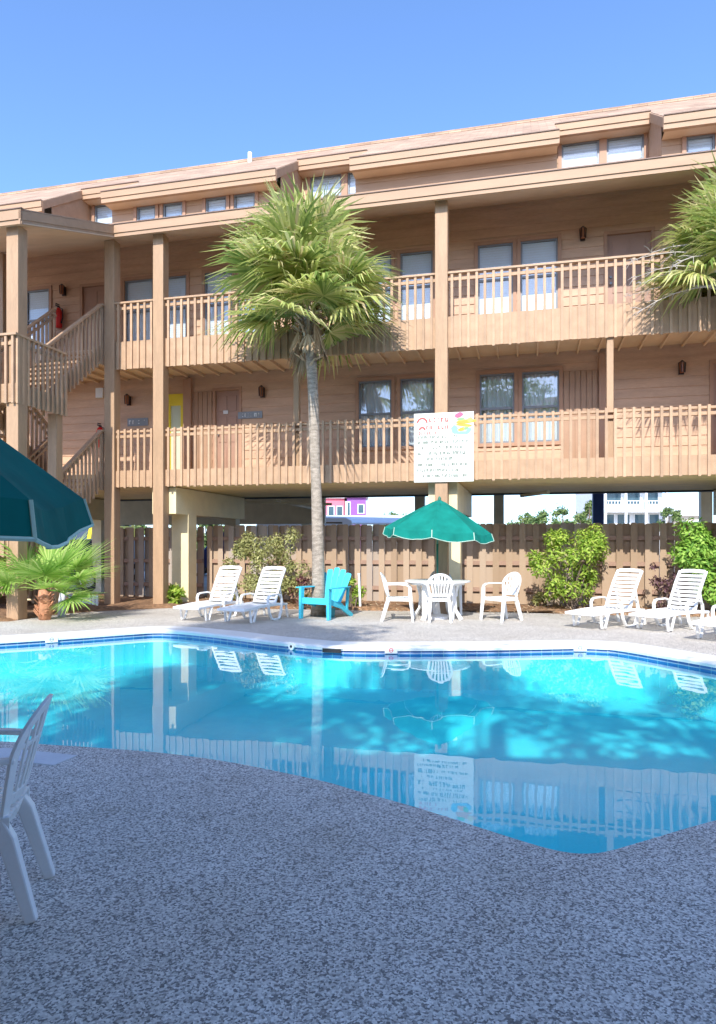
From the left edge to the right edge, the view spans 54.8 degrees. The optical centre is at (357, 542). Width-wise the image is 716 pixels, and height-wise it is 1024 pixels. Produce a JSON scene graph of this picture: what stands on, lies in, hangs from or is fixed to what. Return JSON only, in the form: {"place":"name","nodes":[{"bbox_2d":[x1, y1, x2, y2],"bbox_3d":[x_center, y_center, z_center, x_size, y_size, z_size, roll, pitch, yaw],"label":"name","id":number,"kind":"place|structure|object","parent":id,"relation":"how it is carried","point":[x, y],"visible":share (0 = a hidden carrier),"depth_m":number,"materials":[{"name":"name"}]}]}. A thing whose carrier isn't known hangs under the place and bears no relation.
{"place":"outdoors","nodes":[
{"label":"outdoors","id":0,"kind":"place"},
{"bbox_2d":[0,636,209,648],"bbox_3d":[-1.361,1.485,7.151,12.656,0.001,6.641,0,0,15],"label":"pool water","id":1,"kind":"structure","parent":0,"point":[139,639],"depth_m":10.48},
{"bbox_2d":[326,498,346,514],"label":"beach house","id":2,"kind":"structure","parent":0,"point":[337,507],"depth_m":118.00,"materials":[{"name":"pink paint"}]},
{"bbox_2d":[328,506,334,514],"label":"window","id":3,"kind":"structure","parent":2,"relation":"in","point":[331,509],"depth_m":117.97,"materials":[{"name":"glass"}]},
{"bbox_2d":[336,506,342,514],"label":"window","id":4,"kind":"structure","parent":2,"relation":"in","point":[339,509],"depth_m":117.97,"materials":[{"name":"glass"}]},
{"bbox_2d":[347,497,367,514],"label":"beach house","id":5,"kind":"structure","parent":0,"point":[356,506],"depth_m":116.00,"materials":[{"name":"purple paint"}]},
{"bbox_2d":[347,502,350,514],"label":"window","id":6,"kind":"structure","parent":5,"relation":"in","point":[348,503],"depth_m":115.96,"materials":[{"name":"glass"}]},
{"bbox_2d":[358,504,363,513],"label":"window","id":7,"kind":"structure","parent":5,"relation":"in","point":[360,506],"depth_m":115.98,"materials":[{"name":"glass"}]},
{"bbox_2d":[0,608,715,1023],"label":"pool deck","id":8,"kind":"structure","parent":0,"point":[186,890],"depth_m":2.69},
{"bbox_2d":[0,693,55,924],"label":"plastic chair","id":9,"kind":"object","parent":8,"relation":"on","point":[15,800],"visible":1,"depth_m":2.58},
{"bbox_2d":[0,747,77,765],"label":"paving patch","id":10,"kind":"object","parent":8,"relation":"on","point":[47,758],"visible":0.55,"depth_m":4.50,"materials":[{"name":"concrete"}]},
{"bbox_2d":[0,439,93,548],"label":"patio umbrella","id":11,"kind":"object","parent":8,"relation":"on","point":[41,506],"visible":1,"depth_m":2.46,"materials":[{"name":"teal fabric"}]},
{"bbox_2d":[0,530,121,619],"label":"fan palm","id":12,"kind":"object","parent":8,"relation":"on","point":[67,559],"visible":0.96,"depth_m":12.36,"materials":[{"name":"green plant"}]},
{"bbox_2d":[35,559,104,616],"bbox_3d":[-5.484,0.791,13.072,1.559,1.217,1.484,0,0,-34],"label":"fan palm","id":13,"kind":"object","parent":8,"relation":"on","point":[62,597],"visible":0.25,"depth_m":13.04,"materials":[{"name":"leaf"},{"name":"brown bark"}]},
{"bbox_2d":[173,566,244,620],"bbox_3d":[-2.730,0.924,12.800,0.619,0.958,1.536,0,0,22],"label":"sun lounger","id":14,"kind":"object","parent":8,"relation":"on","point":[212,602],"visible":0.94,"depth_m":13.11,"materials":[{"name":"white plastic"}]},
{"bbox_2d":[217,566,288,622],"bbox_3d":[-1.859,0.924,12.431,0.618,0.958,1.536,0,0,24],"label":"sun lounger","id":15,"kind":"object","parent":8,"relation":"on","point":[255,605],"visible":1,"depth_m":12.72,"materials":[{"name":"white plastic"}]},
{"bbox_2d":[199,170,410,616],"bbox_3d":[-1.102,-2.824,13.133,4.262,8.448,4.424,0,0,0],"label":"palm tree","id":16,"kind":"object","parent":8,"relation":"on","point":[289,256],"visible":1,"depth_m":12.47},
{"bbox_2d":[296,568,352,620],"bbox_3d":[-0.572,0.955,12.969,0.840,0.956,0.959,0,0,30],"label":"garden chair","id":17,"kind":"object","parent":8,"relation":"on","point":[336,585],"visible":0.94,"depth_m":13.00,"materials":[{"name":"teal plastic"}]},
{"bbox_2d":[325,607,335,617],"bbox_3d":[-0.520,1.286,12.950,0.210,0.229,0.210,0,0,0],"label":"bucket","id":18,"kind":"object","parent":8,"relation":"on","point":[333,612],"visible":0.52,"depth_m":12.89,"materials":[{"name":"teal plastic"}]},
{"bbox_2d":[0,626,715,667],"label":"pool coping","id":19,"kind":"object","parent":8,"relation":"on","point":[707,660],"visible":1,"depth_m":9.46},
{"bbox_2d":[45,636,57,642],"bbox_3d":[-4.532,1.433,10.211,0.170,0.085,0.014,0,0,-30],"label":"depth marker","id":20,"kind":"object","parent":19,"relation":"attached to","point":[51,639],"visible":1,"depth_m":10.21,"materials":[{"name":"tile"}]},
{"bbox_2d":[321,647,342,652],"bbox_3d":[-0.352,1.444,9.264,0.300,0.063,0.016,0,0,16],"label":"pool skimmer","id":21,"kind":"object","parent":19,"relation":"attached to","point":[332,650],"visible":1,"depth_m":9.26,"materials":[{"name":"black plastic"}]},
{"bbox_2d":[385,647,397,653],"bbox_3d":[0.441,1.433,9.195,0.170,0.085,0.014,0,0,-1],"label":"depth marker","id":22,"kind":"object","parent":19,"relation":"attached to","point":[390,650],"visible":1,"depth_m":9.19,"materials":[{"name":"tile"}]},
{"bbox_2d":[574,645,586,650],"bbox_3d":[3.018,1.433,9.382,0.170,0.085,0.014,0,0,3],"label":"depth marker","id":23,"kind":"object","parent":19,"relation":"attached to","point":[580,647],"visible":1,"depth_m":9.38,"materials":[{"name":"tile"}]},
{"bbox_2d":[380,572,414,622],"bbox_3d":[0.704,0.968,12.402,0.617,0.874,0.596,0,0,6],"label":"plastic chair","id":24,"kind":"object","parent":8,"relation":"on","point":[389,598],"visible":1,"depth_m":12.22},
{"bbox_2d":[405,579,470,620],"bbox_3d":[1.470,1.053,12.780,1.210,0.715,1.210,0,0,0],"label":"round table","id":25,"kind":"object","parent":8,"relation":"on","point":[419,582],"visible":0.66,"depth_m":12.51,"materials":[{"name":"white plastic"}]},
{"bbox_2d":[383,496,493,619],"bbox_3d":[1.471,0.271,12.785,1.894,2.259,1.914,0,0,-12],"label":"patio umbrella","id":26,"kind":"object","parent":8,"relation":"on","point":[439,519],"visible":0.94,"depth_m":12.23,"materials":[{"name":"green fabric"}]},
{"bbox_2d":[422,573,454,622],"bbox_3d":[1.439,0.968,12.253,0.596,0.874,0.617,0,0,3],"label":"plastic chair","id":27,"kind":"object","parent":8,"relation":"on","point":[438,597],"visible":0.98,"depth_m":12.05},
{"bbox_2d":[430,571,461,614],"bbox_3d":[1.678,0.968,13.536,0.596,0.874,0.617,0,0,-8],"label":"plastic chair","id":28,"kind":"object","parent":8,"relation":"on","point":[460,600],"visible":0.14,"depth_m":13.30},
{"bbox_2d":[480,572,522,622],"bbox_3d":[2.614,0.968,12.429,0.617,0.874,0.596,0,0,-32],"label":"plastic chair","id":29,"kind":"object","parent":8,"relation":"on","point":[503,598],"visible":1,"depth_m":12.47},
{"bbox_2d":[565,568,645,628],"bbox_3d":[4.172,0.924,11.586,1.536,0.958,0.619,0,0,-37],"label":"sun lounger","id":30,"kind":"object","parent":8,"relation":"on","point":[607,609],"visible":0.95,"depth_m":11.76,"materials":[{"name":"white plastic"}]},
{"bbox_2d":[622,147,715,339],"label":"palm tree","id":31,"kind":"object","parent":8,"relation":"on","point":[695,241],"visible":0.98,"depth_m":12.06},
{"bbox_2d":[629,569,709,631],"bbox_3d":[5.106,0.924,11.273,1.536,0.958,0.619,0,0,-36],"label":"sun lounger","id":32,"kind":"object","parent":8,"relation":"on","point":[669,611],"visible":0.98,"depth_m":11.44,"materials":[{"name":"white plastic"}]},
{"bbox_2d":[689,605,715,637],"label":"sun lounger","id":33,"kind":"object","parent":8,"relation":"on","point":[707,621],"visible":1,"depth_m":9.96,"materials":[{"name":"white plastic"}]},
{"bbox_2d":[0,662,715,853],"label":"water","id":34,"kind":"structure","parent":0,"point":[583,771],"depth_m":6.83,"materials":[{"name":"liquid"}]},
{"bbox_2d":[0,641,715,715],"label":"pool wall","id":35,"kind":"structure","parent":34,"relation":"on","point":[689,691],"depth_m":9.33,"materials":[{"name":"tile"}]},
{"bbox_2d":[0,633,715,677],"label":"pool tile band","id":36,"kind":"object","parent":35,"relation":"attached to","point":[544,653],"visible":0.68,"depth_m":9.32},
{"bbox_2d":[288,643,294,649],"bbox_3d":[-0.922,1.435,9.553,0.100,0.097,0.023,0,0,33],"label":"return fitting","id":37,"kind":"object","parent":36,"relation":"attached to","point":[291,646],"visible":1,"depth_m":9.54,"materials":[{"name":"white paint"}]},
{"bbox_2d":[0,0,715,542],"label":"sky","id":38,"kind":"structure","parent":0,"point":[90,90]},
{"bbox_2d":[63,558,659,595],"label":"car park","id":39,"kind":"structure","parent":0,"point":[205,583],"depth_m":22.77,"materials":[{"name":"soil"}]},
{"bbox_2d":[63,540,103,591],"bbox_3d":[-9.270,0.657,20.499,4.615,1.495,1.900,0,0,-5],"label":"bush","id":40,"kind":"object","parent":39,"relation":"on","point":[94,578],"visible":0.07,"depth_m":19.72,"materials":[{"name":"green plant"}]},
{"bbox_2d":[71,525,134,539],"bbox_3d":[-12.327,0.182,31.993,2.000,2.445,5.015,0,0,10],"label":"parked van","id":41,"kind":"object","parent":39,"relation":"on","point":[88,534],"visible":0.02,"depth_m":30.32,"materials":[{"name":"yellow paint"}]},
{"bbox_2d":[83,539,144,579],"bbox_3d":[-9.926,0.632,25.998,4.415,1.545,1.850,0,0,-12],"label":"parked car","id":42,"kind":"object","parent":39,"relation":"on","point":[134,556],"depth_m":25.49,"materials":[{"name":"blue paint"}]},
{"bbox_2d":[204,532,267,573],"bbox_3d":[-5.452,0.482,29.999,4.515,1.845,1.900,0,0,-5],"label":"parked car","id":43,"kind":"object","parent":39,"relation":"on","point":[205,560],"visible":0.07,"depth_m":28.99,"materials":[{"name":"blue paint"}]},
{"bbox_2d":[245,517,351,575],"bbox_3d":[-2.607,0.217,26.999,4.815,2.375,1.950,0,0,-8],"label":"parked van","id":44,"kind":"object","parent":39,"relation":"on","point":[336,521],"visible":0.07,"depth_m":26.36,"materials":[{"name":"white paint"}]},
{"bbox_2d":[326,515,405,524],"bbox_3d":[0.804,0.070,31.000,5.200,2.720,3.000,0,0,0],"label":"awning","id":45,"kind":"object","parent":39,"relation":"on","point":[372,519],"visible":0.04,"depth_m":31.14,"materials":[{"name":"white paint"}]},
{"bbox_2d":[66,543,659,600],"bbox_3d":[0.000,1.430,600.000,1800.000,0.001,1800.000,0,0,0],"label":"ground","id":46,"kind":"structure","parent":0,"point":[360,557],"depth_m":74.26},
{"bbox_2d":[135,525,146,534],"bbox_3d":[-12.816,0.023,38.180,2.411,2.931,2.324,0,0,25],"label":"tree","id":47,"kind":"object","parent":46,"relation":"on","point":[139,526],"visible":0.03,"depth_m":38.24,"materials":[{"name":"green plant"}]},
{"bbox_2d":[199,524,224,548],"bbox_3d":[-8.611,-0.087,39.937,2.992,3.154,2.753,0,0,0],"label":"tree","id":48,"kind":"object","parent":46,"relation":"on","point":[205,539],"visible":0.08,"depth_m":39.21,"materials":[{"name":"green plant"}]},
{"bbox_2d":[0,93,715,619],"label":"apartment building","id":49,"kind":"structure","parent":46,"relation":"on","point":[512,249],"depth_m":14.73,"materials":[{"name":"brown"}]},
{"bbox_2d":[27,285,51,350],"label":"window","id":50,"kind":"structure","parent":49,"relation":"in","point":[46,291],"depth_m":17.59,"materials":[{"name":"clear glass"}]},
{"bbox_2d":[55,303,62,328],"bbox_3d":[-7.490,-5.673,17.275,0.187,0.585,0.196,0,0,-34],"label":"fire extinguisher","id":51,"kind":"object","parent":49,"relation":"attached to","point":[59,317],"visible":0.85,"depth_m":17.22,"materials":[{"name":"red paint"}]},
{"bbox_2d":[80,282,103,349],"bbox_3d":[-6.459,-5.410,17.170,0.990,2.080,0.100,0,0,14],"label":"door","id":52,"kind":"structure","parent":49,"relation":"in","point":[91,294],"depth_m":17.21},
{"bbox_2d":[96,423,102,447],"bbox_3d":[-6.344,-2.643,16.996,0.187,0.585,0.196,0,0,-34],"label":"fire extinguisher","id":53,"kind":"object","parent":49,"relation":"attached to","point":[100,427],"visible":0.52,"depth_m":16.94,"materials":[{"name":"red paint"}]},
{"bbox_2d":[92,205,111,223],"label":"window","id":54,"kind":"structure","parent":49,"relation":"in","point":[97,211],"depth_m":17.60,"materials":[{"name":"white glass"}]},
{"bbox_2d":[127,418,147,425],"bbox_3d":[-5.379,-2.945,16.857,0.560,0.190,0.021,0,0,14],"label":"name plate","id":55,"kind":"object","parent":49,"relation":"attached to","point":[137,421],"visible":1,"depth_m":16.86,"materials":[{"name":"plastic"}]},
{"bbox_2d":[122,275,152,341],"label":"window","id":56,"kind":"structure","parent":49,"relation":"in","point":[126,282],"depth_m":16.93,"materials":[{"name":"clear glass"}]},
{"bbox_2d":[133,204,158,220],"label":"window","id":57,"kind":"structure","parent":49,"relation":"in","point":[137,211],"depth_m":15.64,"materials":[{"name":"clear glass"}]},
{"bbox_2d":[160,200,185,217],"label":"window","id":58,"kind":"structure","parent":49,"relation":"in","point":[181,209],"depth_m":15.48,"materials":[{"name":"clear glass"}]},
{"bbox_2d":[169,394,182,468],"bbox_3d":[-4.383,-2.575,16.656,0.430,2.010,0.080,0,0,14],"label":"door","id":59,"kind":"structure","parent":49,"relation":"in","point":[175,400],"depth_m":16.64,"materials":[{"name":"yellow paint"}]},
{"bbox_2d":[169,271,189,337],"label":"window","id":60,"kind":"structure","parent":49,"relation":"in","point":[177,277],"depth_m":16.67,"materials":[{"name":"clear glass"}]},
{"bbox_2d":[202,195,229,212],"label":"window","id":61,"kind":"structure","parent":49,"relation":"in","point":[206,202],"depth_m":15.23,"materials":[{"name":"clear glass"}]},
{"bbox_2d":[202,267,234,335],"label":"window","id":62,"kind":"structure","parent":49,"relation":"in","point":[206,288],"depth_m":16.43,"materials":[{"name":"clear glass"}]},
{"bbox_2d":[213,386,241,467],"bbox_3d":[-3.083,-2.620,16.350,0.740,2.100,0.100,0,0,14],"label":"door","id":63,"kind":"structure","parent":49,"relation":"in","point":[225,398],"depth_m":16.36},
{"bbox_2d":[230,191,258,208],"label":"window","id":64,"kind":"structure","parent":49,"relation":"in","point":[233,197],"depth_m":15.08,"materials":[{"name":"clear glass"}]},
{"bbox_2d":[235,267,262,331],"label":"window","id":65,"kind":"structure","parent":49,"relation":"in","point":[235,267],"depth_m":16.25,"materials":[{"name":"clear glass"}]},
{"bbox_2d":[238,411,261,418],"bbox_3d":[-2.527,-2.990,16.164,0.610,0.160,0.021,0,0,14],"label":"name plate","id":66,"kind":"object","parent":49,"relation":"attached to","point":[251,414],"visible":1,"depth_m":16.16,"materials":[{"name":"plastic"}]},
{"bbox_2d":[307,173,343,199],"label":"window","id":67,"kind":"structure","parent":49,"relation":"in","point":[330,178],"depth_m":16.20,"materials":[{"name":"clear glass"}]},
{"bbox_2d":[344,172,354,194],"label":"window","id":68,"kind":"structure","parent":49,"relation":"in","point":[348,177],"depth_m":16.04,"materials":[{"name":"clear glass"}]},
{"bbox_2d":[355,376,394,450],"bbox_3d":[0.398,-2.885,15.536,0.900,1.640,0.201,0,0,14],"label":"window","id":69,"kind":"structure","parent":49,"relation":"in","point":[374,399],"depth_m":15.56,"materials":[{"name":"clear glass"}]},
{"bbox_2d":[360,250,394,321],"bbox_3d":[0.388,-5.660,15.491,0.900,1.670,0.110,0,0,14],"label":"window","id":70,"kind":"structure","parent":49,"relation":"in","point":[391,254],"depth_m":15.46,"materials":[{"name":"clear glass"}]},
{"bbox_2d":[397,246,434,320],"bbox_3d":[1.296,-5.660,15.271,0.870,1.670,0.110,0,0,14],"label":"window","id":71,"kind":"structure","parent":49,"relation":"in","point":[427,251],"depth_m":15.30,"materials":[{"name":"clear glass"}]},
{"bbox_2d":[397,374,434,449],"bbox_3d":[1.321,-2.885,15.312,0.900,1.640,0.201,0,0,14],"label":"window","id":72,"kind":"structure","parent":49,"relation":"in","point":[417,395],"depth_m":15.35,"materials":[{"name":"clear glass"}]},
{"bbox_2d":[414,411,475,482],"bbox_3d":[1.706,-1.870,13.531,1.230,1.360,0.029,0,0,14],"label":"rules board","id":73,"kind":"object","parent":49,"relation":"attached to","point":[443,447],"visible":1,"depth_m":13.53,"materials":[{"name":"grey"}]},
{"bbox_2d":[474,238,516,314],"bbox_3d":[2.956,-5.660,14.868,0.890,1.670,0.110,0,0,14],"label":"window","id":74,"kind":"structure","parent":49,"relation":"in","point":[511,248],"depth_m":14.89,"materials":[{"name":"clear glass"}]},
{"bbox_2d":[476,369,517,446],"bbox_3d":[3.003,-2.885,14.903,0.880,1.640,0.201,0,0,14],"label":"window","id":75,"kind":"structure","parent":49,"relation":"in","point":[498,394],"depth_m":14.93,"materials":[{"name":"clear glass"}]},
{"bbox_2d":[517,234,560,310],"bbox_3d":[3.842,-5.660,14.652,0.910,1.670,0.110,0,0,14],"label":"window","id":76,"kind":"structure","parent":49,"relation":"in","point":[555,241],"depth_m":14.68,"materials":[{"name":"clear glass"}]},
{"bbox_2d":[518,366,562,445],"bbox_3d":[3.882,-2.885,14.689,0.910,1.640,0.201,0,0,14],"label":"window","id":77,"kind":"structure","parent":49,"relation":"in","point":[539,391],"depth_m":14.71,"materials":[{"name":"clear glass"}]},
{"bbox_2d":[558,139,602,168],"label":"window","id":78,"kind":"structure","parent":49,"relation":"in","point":[598,144],"depth_m":14.86,"materials":[{"name":"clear glass"}]},
{"bbox_2d":[603,133,647,162],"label":"window","id":79,"kind":"structure","parent":49,"relation":"in","point":[643,145],"depth_m":14.65,"materials":[{"name":"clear glass"}]},
{"bbox_2d":[604,227,654,304],"bbox_3d":[5.590,-5.410,14.243,0.990,2.080,0.100,0,0,14],"label":"door","id":80,"kind":"structure","parent":49,"relation":"in","point":[627,241],"depth_m":14.25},
{"bbox_2d":[682,132,715,153],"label":"window","id":81,"kind":"structure","parent":49,"relation":"in","point":[686,140],"depth_m":12.92,"materials":[{"name":"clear glass"}]},
{"bbox_2d":[709,359,715,454],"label":"door","id":82,"kind":"structure","parent":49,"relation":"in","point":[712,367],"depth_m":13.83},
{"bbox_2d":[0,594,715,621],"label":"planting bed","id":83,"kind":"object","parent":46,"relation":"on","point":[134,602],"visible":0.41,"depth_m":14.51,"materials":[{"name":"brown soil"}]},
{"bbox_2d":[68,594,98,605],"bbox_3d":[-6.048,1.270,15.205,0.740,0.260,0.030,0,0,14],"label":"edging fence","id":84,"kind":"object","parent":83,"relation":"on","point":[95,601],"visible":0.27,"depth_m":15.13,"materials":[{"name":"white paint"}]},
{"bbox_2d":[120,527,203,597],"bbox_3d":[-4.914,0.519,17.273,2.307,1.822,0.192,0,0,14],"label":"wooden fence","id":85,"kind":"object","parent":83,"relation":"on","point":[127,561],"visible":0.51,"depth_m":17.34,"materials":[{"name":"brown wood"}]},
{"bbox_2d":[167,582,186,603],"bbox_3d":[-4.098,1.186,15.352,0.711,0.621,0.724,0,0,0],"label":"plant","id":86,"kind":"object","parent":83,"relation":"on","point":[175,592],"visible":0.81,"depth_m":15.22,"materials":[{"name":"green plant"}]},
{"bbox_2d":[221,583,240,600],"bbox_3d":[-2.958,1.159,16.045,0.558,0.501,0.430,0,0,0],"label":"plant","id":87,"kind":"object","parent":83,"relation":"on","point":[238,585],"visible":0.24,"depth_m":16.05,"materials":[{"name":"green plant"}]},
{"bbox_2d":[221,526,309,599],"bbox_3d":[-2.019,0.521,15.183,1.881,1.781,1.242,0,0,-23],"label":"bush","id":88,"kind":"object","parent":83,"relation":"on","point":[241,551],"visible":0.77,"depth_m":15.08,"materials":[{"name":"green plant"}]},
{"bbox_2d":[287,574,311,609],"bbox_3d":[-1.082,1.036,14.530,0.741,0.766,0.620,0,0,-25],"label":"plant","id":89,"kind":"object","parent":83,"relation":"on","point":[301,580],"visible":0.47,"depth_m":14.54,"materials":[{"name":"brown plant"}]},
{"bbox_2d":[348,577,366,606],"bbox_3d":[-0.093,1.056,14.555,0.573,0.703,0.484,0,0,-12],"label":"plant","id":90,"kind":"object","parent":83,"relation":"on","point":[354,596],"visible":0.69,"depth_m":14.51,"materials":[{"name":"green plant"}]},
{"bbox_2d":[358,573,360,605],"bbox_3d":[0.033,1.018,14.350,0.085,0.766,0.060,0,0,0],"label":"garden stake","id":91,"kind":"object","parent":83,"relation":"on","point":[359,587],"visible":0.96,"depth_m":14.33,"materials":[{"name":"white paint"}]},
{"bbox_2d":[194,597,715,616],"bbox_3d":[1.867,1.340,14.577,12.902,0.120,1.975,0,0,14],"label":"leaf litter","id":92,"kind":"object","parent":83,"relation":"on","point":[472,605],"visible":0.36,"depth_m":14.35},
{"bbox_2d":[207,522,715,607],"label":"wooden fence","id":93,"kind":"object","parent":83,"relation":"on","point":[507,550],"visible":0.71,"depth_m":15.37,"materials":[{"name":"brown wood"}]},
{"bbox_2d":[531,591,550,606],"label":"plant","id":94,"kind":"object","parent":83,"relation":"on","point":[538,598],"visible":0.94,"depth_m":14.42,"materials":[{"name":"green plant"}]},
{"bbox_2d":[525,523,610,608],"bbox_3d":[4.263,0.504,14.065,1.668,1.812,1.587,0,0,23],"label":"bush","id":95,"kind":"object","parent":83,"relation":"on","point":[593,547],"visible":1,"depth_m":13.94,"materials":[{"name":"green plant"}]},
{"bbox_2d":[648,562,677,607],"bbox_3d":[6.034,0.889,13.639,0.600,1.033,0.584,0,0,0],"label":"plant","id":96,"kind":"object","parent":83,"relation":"on","point":[664,583],"visible":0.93,"depth_m":13.58,"materials":[{"name":"brown plant"}]},
{"bbox_2d":[667,517,715,611],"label":"bush","id":97,"kind":"object","parent":83,"relation":"on","point":[696,549],"visible":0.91,"depth_m":13.14,"materials":[{"name":"green plant"}]},
{"bbox_2d":[506,512,535,524],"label":"tree","id":98,"kind":"object","parent":46,"relation":"on","point":[528,519],"visible":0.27,"depth_m":62.11,"materials":[{"name":"green plant"}]},
{"bbox_2d":[524,508,561,524],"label":"tree","id":99,"kind":"object","parent":46,"relation":"on","point":[541,517],"visible":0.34,"depth_m":55.47,"materials":[{"name":"green plant"}]},
{"bbox_2d":[550,503,577,524],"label":"tree","id":100,"kind":"object","parent":46,"relation":"on","point":[562,511],"visible":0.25,"depth_m":66.14,"materials":[{"name":"green plant"}]},
{"bbox_2d":[564,512,591,523],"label":"tree","id":101,"kind":"object","parent":46,"relation":"on","point":[578,518],"visible":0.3,"depth_m":69.64,"materials":[{"name":"green plant"}]},
{"bbox_2d":[581,500,591,520],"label":"tree","id":102,"kind":"object","parent":46,"relation":"on","point":[587,508],"visible":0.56,"depth_m":80.09,"materials":[{"name":"green plant"}]},
{"bbox_2d":[655,507,683,531],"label":"tree","id":103,"kind":"object","parent":46,"relation":"on","point":[675,514],"visible":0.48,"depth_m":69.69,"materials":[{"name":"green plant"}]},
{"bbox_2d":[576,493,667,554],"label":"beach house","id":104,"kind":"structure","parent":0,"point":[630,508],"depth_m":79.97,"materials":[{"name":"white paint"}]},
{"bbox_2d":[607,513,614,523],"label":"window","id":105,"kind":"structure","parent":104,"relation":"in","point":[610,516],"depth_m":79.96,"materials":[{"name":"glass"}]},
{"bbox_2d":[607,493,621,504],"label":"window","id":106,"kind":"structure","parent":104,"relation":"in","point":[616,496],"depth_m":79.96,"materials":[{"name":"glass"}]},
{"bbox_2d":[616,513,630,523],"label":"window","id":107,"kind":"structure","parent":104,"relation":"in","point":[619,516],"depth_m":79.96,"materials":[{"name":"glass"}]},
{"bbox_2d":[627,493,640,504],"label":"window","id":108,"kind":"structure","parent":104,"relation":"in","point":[630,496],"depth_m":79.96,"materials":[{"name":"glass"}]},
{"bbox_2d":[634,513,644,523],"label":"window","id":109,"kind":"structure","parent":104,"relation":"in","point":[638,517],"depth_m":79.96,"materials":[{"name":"glass"}]},
{"bbox_2d":[644,493,658,504],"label":"window","id":110,"kind":"structure","parent":104,"relation":"in","point":[651,496],"depth_m":79.96,"materials":[{"name":"glass"}]},
{"bbox_2d":[648,513,659,522],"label":"window","id":111,"kind":"structure","parent":104,"relation":"in","point":[652,517],"depth_m":79.96,"materials":[{"name":"glass"}]},
{"bbox_2d":[662,493,698,523],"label":"beach house","id":112,"kind":"structure","parent":0,"point":[688,504],"depth_m":89.94,"materials":[{"name":"white paint"}]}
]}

